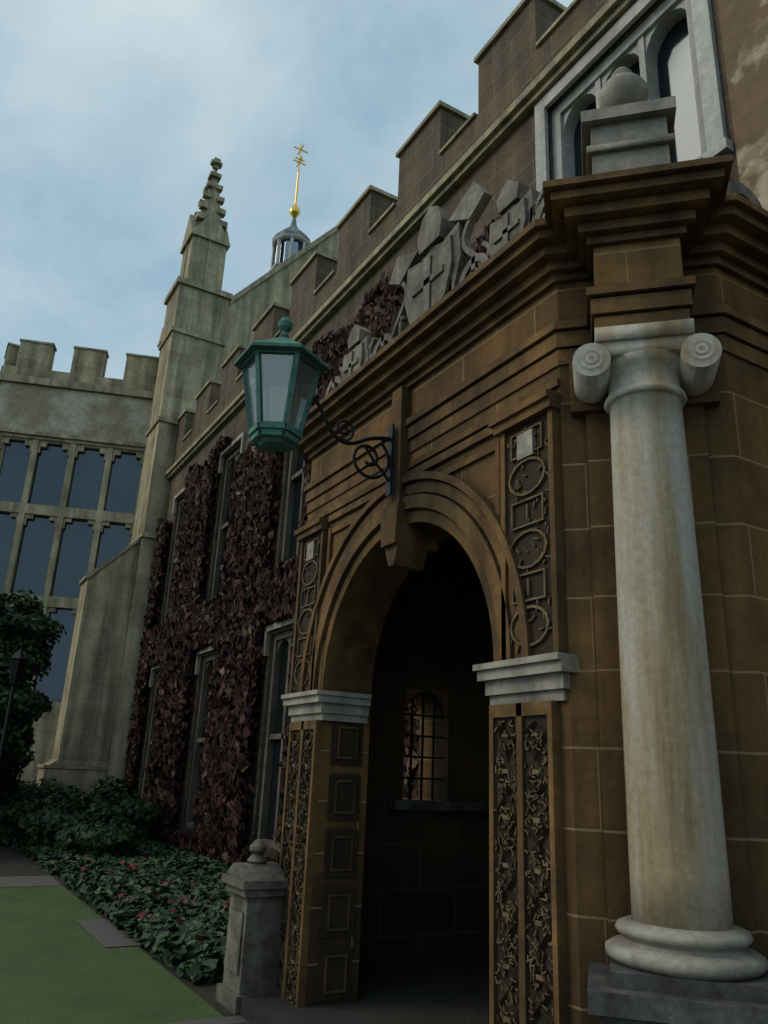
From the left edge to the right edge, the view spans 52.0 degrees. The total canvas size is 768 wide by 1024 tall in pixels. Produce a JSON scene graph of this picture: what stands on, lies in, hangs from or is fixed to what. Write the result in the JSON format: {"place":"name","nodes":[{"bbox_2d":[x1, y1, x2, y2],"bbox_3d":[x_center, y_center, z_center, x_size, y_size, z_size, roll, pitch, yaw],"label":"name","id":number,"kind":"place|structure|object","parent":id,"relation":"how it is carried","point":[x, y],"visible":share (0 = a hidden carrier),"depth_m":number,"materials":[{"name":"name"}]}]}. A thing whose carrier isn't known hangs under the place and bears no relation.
{"place":"outdoors","nodes":[
{"label":"outdoors","id":0,"kind":"place"},
{"bbox_2d":[0,382,152,442],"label":"wall","id":1,"kind":"structure","parent":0,"point":[56,410],"depth_m":23.45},
{"bbox_2d":[0,875,233,1023],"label":"lawn","id":2,"kind":"structure","parent":0,"point":[59,964],"depth_m":5.87,"materials":[{"name":"green plant"}]},
{"bbox_2d":[0,230,338,794],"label":"stone buttress","id":3,"kind":"object","parent":2,"relation":"on","point":[86,721],"visible":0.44,"depth_m":20.78,"materials":[{"name":"beige stone"}]},
{"bbox_2d":[0,339,158,690],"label":"hall bay mullions","id":4,"kind":"object","parent":3,"relation":"attached to","point":[99,519],"visible":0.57,"depth_m":22.79,"materials":[{"name":"beige stone"}]},
{"bbox_2d":[0,440,141,701],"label":"window glass","id":5,"kind":"object","parent":4,"relation":"in","point":[32,565],"visible":0.42,"depth_m":22.62,"materials":[{"name":"blue glass"}]},
{"bbox_2d":[37,157,337,769],"bbox_3d":[-8.421,1.021,33.457,11.540,18.900,24.130,13,-21,-28],"label":"buttress coping","id":6,"kind":"object","parent":3,"relation":"on","point":[206,244],"visible":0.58,"depth_m":23.76,"materials":[{"name":"beige stone"}]},
{"bbox_2d":[269,232,310,270],"bbox_3d":[-3.997,-9.405,32.792,1.900,4.100,1.900,13,-21,-28],"label":"cupola","id":7,"kind":"object","parent":3,"relation":"on","point":[278,239],"visible":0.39,"depth_m":32.72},
{"bbox_2d":[275,239,301,262],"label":"cupola window","id":8,"kind":"structure","parent":7,"relation":"in","point":[284,250],"depth_m":32.70,"materials":[{"name":"glass"}]},
{"bbox_2d":[274,217,309,240],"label":"cupola roof","id":9,"kind":"structure","parent":7,"relation":"on","point":[292,228],"depth_m":32.99,"materials":[{"name":"grey metal"}]},
{"bbox_2d":[290,143,307,217],"bbox_3d":[-3.773,-14.544,34.514,0.509,4.050,0.509,52,-52,-66],"label":"weather vane","id":10,"kind":"object","parent":9,"relation":"on","point":[295,211],"visible":1,"depth_m":34.42,"materials":[{"name":"gold metal"}]},
{"bbox_2d":[137,0,739,856],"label":"range wall","id":11,"kind":"structure","parent":2,"relation":"on","point":[513,62],"depth_m":11.66,"materials":[{"name":"stone"}]},
{"bbox_2d":[149,387,298,686],"bbox_3d":[-3.267,0.793,15.843,0.070,4.780,8.540,13,-21,-28],"label":"window hood mould","id":12,"kind":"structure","parent":11,"relation":"attached to","point":[241,437],"depth_m":15.81,"materials":[{"name":"stone"}]},
{"bbox_2d":[141,386,310,848],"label":"window frames","id":13,"kind":"structure","parent":11,"relation":"attached to","point":[281,639],"depth_m":13.54,"materials":[{"name":"stone"}]},
{"bbox_2d":[134,452,409,857],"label":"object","id":14,"kind":"object","parent":11,"relation":"attached to","point":[259,695],"visible":0.06,"depth_m":15.11,"materials":[{"name":"black glass"}]},
{"bbox_2d":[165,0,636,479],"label":"wall copings","id":15,"kind":"object","parent":11,"relation":"attached to","point":[519,110],"depth_m":10.54,"materials":[{"name":"beige stone"}]},
{"bbox_2d":[123,156,701,865],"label":"ivy creeper leaves","id":16,"kind":"object","parent":11,"relation":"attached to","point":[247,606],"visible":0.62,"depth_m":13.93,"materials":[{"name":"red plant"}]},
{"bbox_2d":[152,17,700,839],"bbox_3d":[-1.228,0.945,12.516,0.047,8.150,15.610,13,-21,-28],"label":"window glass","id":17,"kind":"object","parent":11,"relation":"attached to","point":[674,69],"depth_m":7.57,"materials":[{"name":"grey glass"}]},
{"bbox_2d":[534,0,733,191],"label":"window frame","id":18,"kind":"object","parent":11,"relation":"attached to","point":[641,43],"visible":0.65,"depth_m":7.69,"materials":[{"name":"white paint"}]},
{"bbox_2d":[717,0,767,210],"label":"rendered wall","id":19,"kind":"structure","parent":11,"relation":"attached to","point":[744,28],"depth_m":6.29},
{"bbox_2d":[0,842,239,1015],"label":"edging","id":20,"kind":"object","parent":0,"point":[15,862],"depth_m":10.73,"materials":[{"name":"grey stone"}]},
{"bbox_2d":[0,648,27,767],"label":"garden lamp post","id":21,"kind":"object","parent":20,"relation":"on","point":[18,659],"visible":1,"depth_m":12.02,"materials":[{"name":"black metal"}]},
{"bbox_2d":[4,779,38,837],"bbox_3d":[-7.653,6.181,16.438,2.358,1.121,2.462,-2,-19,12],"label":"shrub","id":22,"kind":"object","parent":20,"relation":"on","point":[22,782],"visible":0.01,"depth_m":16.77,"materials":[{"name":"green plant"}]},
{"bbox_2d":[0,778,81,846],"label":"shrub","id":23,"kind":"object","parent":20,"relation":"on","point":[34,792],"visible":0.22,"depth_m":14.66,"materials":[{"name":"green plant"}]},
{"bbox_2d":[0,785,127,849],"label":"shrub","id":24,"kind":"object","parent":20,"relation":"on","point":[29,826],"visible":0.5,"depth_m":13.74,"materials":[{"name":"green plant"}]},
{"bbox_2d":[53,807,150,856],"bbox_3d":[-4.720,5.335,13.050,1.520,0.821,1.936,13,-21,-28],"label":"shrub","id":25,"kind":"object","parent":20,"relation":"on","point":[95,833],"visible":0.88,"depth_m":12.63,"materials":[{"name":"green plant"}]},
{"bbox_2d":[76,776,160,833],"bbox_3d":[-5.260,5.771,15.183,2.153,1.299,2.049,1,-19,5],"label":"shrub","id":26,"kind":"object","parent":20,"relation":"on","point":[126,803],"visible":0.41,"depth_m":14.79,"materials":[{"name":"green plant"}]},
{"bbox_2d":[15,837,230,983],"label":"plant leaves","id":27,"kind":"object","parent":20,"relation":"on","point":[183,949],"visible":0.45,"depth_m":8.84,"materials":[{"name":"green plant"}]},
{"bbox_2d":[26,844,230,960],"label":"red flowers","id":28,"kind":"object","parent":27,"relation":"on","point":[142,914],"visible":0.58,"depth_m":8.56,"materials":[{"name":"red plant"}]},
{"bbox_3d":[-7.580,3.898,13.889,1.841,3.800,1.772,13,-21,-28],"label":"tree trunk and limbs","id":29,"kind":"object","parent":20,"relation":"on","visible":0},
{"bbox_2d":[0,593,6,610],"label":"tree crown","id":30,"kind":"object","parent":29,"relation":"attached to","point":[3,599],"visible":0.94,"depth_m":14.40,"materials":[{"name":"green plant"}]},
{"bbox_2d":[0,606,50,735],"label":"tree","id":31,"kind":"object","parent":29,"relation":"attached to","point":[32,661],"visible":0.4,"depth_m":14.49,"materials":[{"name":"green plant"}]},
{"bbox_2d":[0,653,52,764],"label":"tree","id":32,"kind":"object","parent":29,"relation":"attached to","point":[35,705],"visible":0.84,"depth_m":13.65,"materials":[{"name":"green plant"}]},
{"bbox_2d":[0,589,66,672],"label":"tree","id":33,"kind":"object","parent":29,"relation":"attached to","point":[38,626],"visible":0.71,"depth_m":15.00,"materials":[{"name":"green plant"}]},
{"bbox_2d":[0,876,247,1023],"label":"paving path","id":34,"kind":"structure","parent":0,"point":[104,932],"depth_m":7.40,"materials":[{"name":"grey stone"}]},
{"bbox_2d":[279,154,767,1023],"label":"porch trim mouldings","id":35,"kind":"object","parent":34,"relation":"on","point":[387,546],"visible":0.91,"depth_m":4.22,"materials":[{"name":"brown stone"}]},
{"bbox_2d":[234,317,329,451],"bbox_3d":[-0.646,-0.818,4.906,0.520,0.890,0.600,13,-21,-28],"label":"lantern","id":36,"kind":"object","parent":35,"relation":"attached to","point":[283,359],"visible":1,"depth_m":4.81,"materials":[{"name":"teal metal"}]},
{"bbox_2d":[336,419,353,440],"bbox_3d":[-0.249,-0.521,5.059,0.130,0.154,0.018,13,-21,-28],"label":"bracket scroll","id":37,"kind":"object","parent":36,"relation":"attached to","point":[345,428],"visible":1,"depth_m":5.06,"materials":[{"name":"black metal"}]},
{"bbox_2d":[352,439,389,478],"bbox_3d":[-0.075,-0.365,5.117,0.289,0.326,0.022,13,-21,-28],"label":"bracket scroll","id":38,"kind":"object","parent":36,"relation":"attached to","point":[372,449],"visible":1,"depth_m":5.10,"materials":[{"name":"black metal"}]},
{"bbox_2d":[302,387,394,496],"bbox_3d":[-0.236,-0.443,5.042,0.660,0.580,0.060,13,-21,-28],"label":"bracket mounting plate","id":39,"kind":"object","parent":35,"relation":"attached to","point":[390,444],"visible":0.82,"depth_m":5.14,"materials":[{"name":"black metal"}]},
{"bbox_2d":[313,395,390,444],"bbox_3d":[-0.212,-0.565,5.095,0.619,0.294,0.026,13,-21,-28],"label":"lamp bracket arm","id":40,"kind":"object","parent":39,"relation":"attached to","point":[328,425],"visible":0.93,"depth_m":5.01},
{"bbox_2d":[364,446,388,482],"bbox_3d":[-0.042,-0.304,5.119,0.215,0.231,0.020,13,-21,-28],"label":"bracket brace","id":41,"kind":"object","parent":39,"relation":"attached to","point":[376,465],"visible":1,"depth_m":5.11,"materials":[{"name":"black metal"}]},
{"bbox_2d":[278,413,553,1023],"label":"pilaster panels","id":42,"kind":"object","parent":35,"relation":"attached to","point":[529,481],"depth_m":4.01,"materials":[{"name":"brown stone"}]},
{"bbox_2d":[275,421,553,1023],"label":"carved ornament","id":43,"kind":"object","parent":42,"relation":"attached to","point":[536,852],"visible":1,"depth_m":3.68,"materials":[{"name":"brown stone"}]},
{"bbox_2d":[325,180,761,395],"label":"porch cresting shields","id":44,"kind":"object","parent":35,"relation":"on","point":[444,267],"visible":0.33,"depth_m":5.47,"materials":[{"name":"stone"}]},
{"bbox_2d":[581,67,675,174],"bbox_3d":[1.291,-1.974,4.195,0.460,1.010,0.460,52,-52,-66],"label":"finial","id":45,"kind":"object","parent":35,"relation":"on","point":[627,124],"visible":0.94,"depth_m":3.98,"materials":[{"name":"grey stone"}]},
{"bbox_2d":[215,839,288,1015],"bbox_3d":[-0.861,2.833,5.469,0.460,1.032,0.440,13,-21,-28],"label":"stone pedestal","id":46,"kind":"object","parent":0,"point":[256,884],"visible":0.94,"depth_m":5.32,"materials":[{"name":"grey stone"}]},
{"bbox_2d":[0,0,573,379],"label":"sky","id":47,"kind":"structure","parent":0,"point":[115,115],"materials":[{"name":"blue"}]},
{"bbox_2d":[234,963,488,1023],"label":"porch floor","id":48,"kind":"structure","parent":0,"point":[457,994],"depth_m":5.10,"materials":[{"name":"grey stone"}]},
{"bbox_2d":[357,536,493,999],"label":"porch interior wall","id":49,"kind":"structure","parent":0,"point":[425,894],"depth_m":6.50,"materials":[{"name":"brown stone"}]},
{"bbox_2d":[403,692,444,800],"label":"porch window bars","id":50,"kind":"object","parent":49,"relation":"in","point":[422,736],"visible":0.6,"depth_m":6.66,"materials":[{"name":"black metal"}]},
{"bbox_2d":[389,800,488,811],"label":"porch window sills","id":51,"kind":"structure","parent":49,"relation":"attached to","point":[434,805],"depth_m":6.41,"materials":[{"name":"grey stone"}]},
{"bbox_2d":[304,237,767,1023],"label":"porch walls","id":52,"kind":"structure","parent":0,"point":[726,443],"depth_m":3.59,"materials":[{"name":"brown stone"}]},
{"bbox_2d":[281,428,578,723],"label":"pilaster capitals","id":53,"kind":"object","parent":52,"relation":"attached to","point":[542,677],"visible":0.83,"depth_m":3.88,"materials":[{"name":"white stone"}]},
{"bbox_2d":[587,958,767,1023],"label":"plinth","id":54,"kind":"structure","parent":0,"point":[617,993],"depth_m":2.66,"materials":[{"name":"grey stone"}]},
{"bbox_2d":[605,915,767,981],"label":"column base","id":55,"kind":"object","parent":54,"relation":"on","point":[725,956],"visible":0.87,"depth_m":2.78,"materials":[{"name":"grey stone"}]},
{"bbox_2d":[572,318,733,930],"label":"porch column","id":56,"kind":"structure","parent":55,"relation":"on","point":[647,377],"depth_m":3.22,"materials":[{"name":"beige stone"}]},
{"bbox_3d":[-8.338,3.564,14.665,2.343,2.077,2.505,13,-21,-28],"label":"tree crown","id":57,"kind":"object","parent":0,"visible":0},
{"bbox_2d":[0,749,35,805],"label":"tree","id":58,"kind":"object","parent":57,"relation":"attached to","point":[8,776],"visible":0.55,"depth_m":15.09,"materials":[{"name":"green plant"}]}
]}

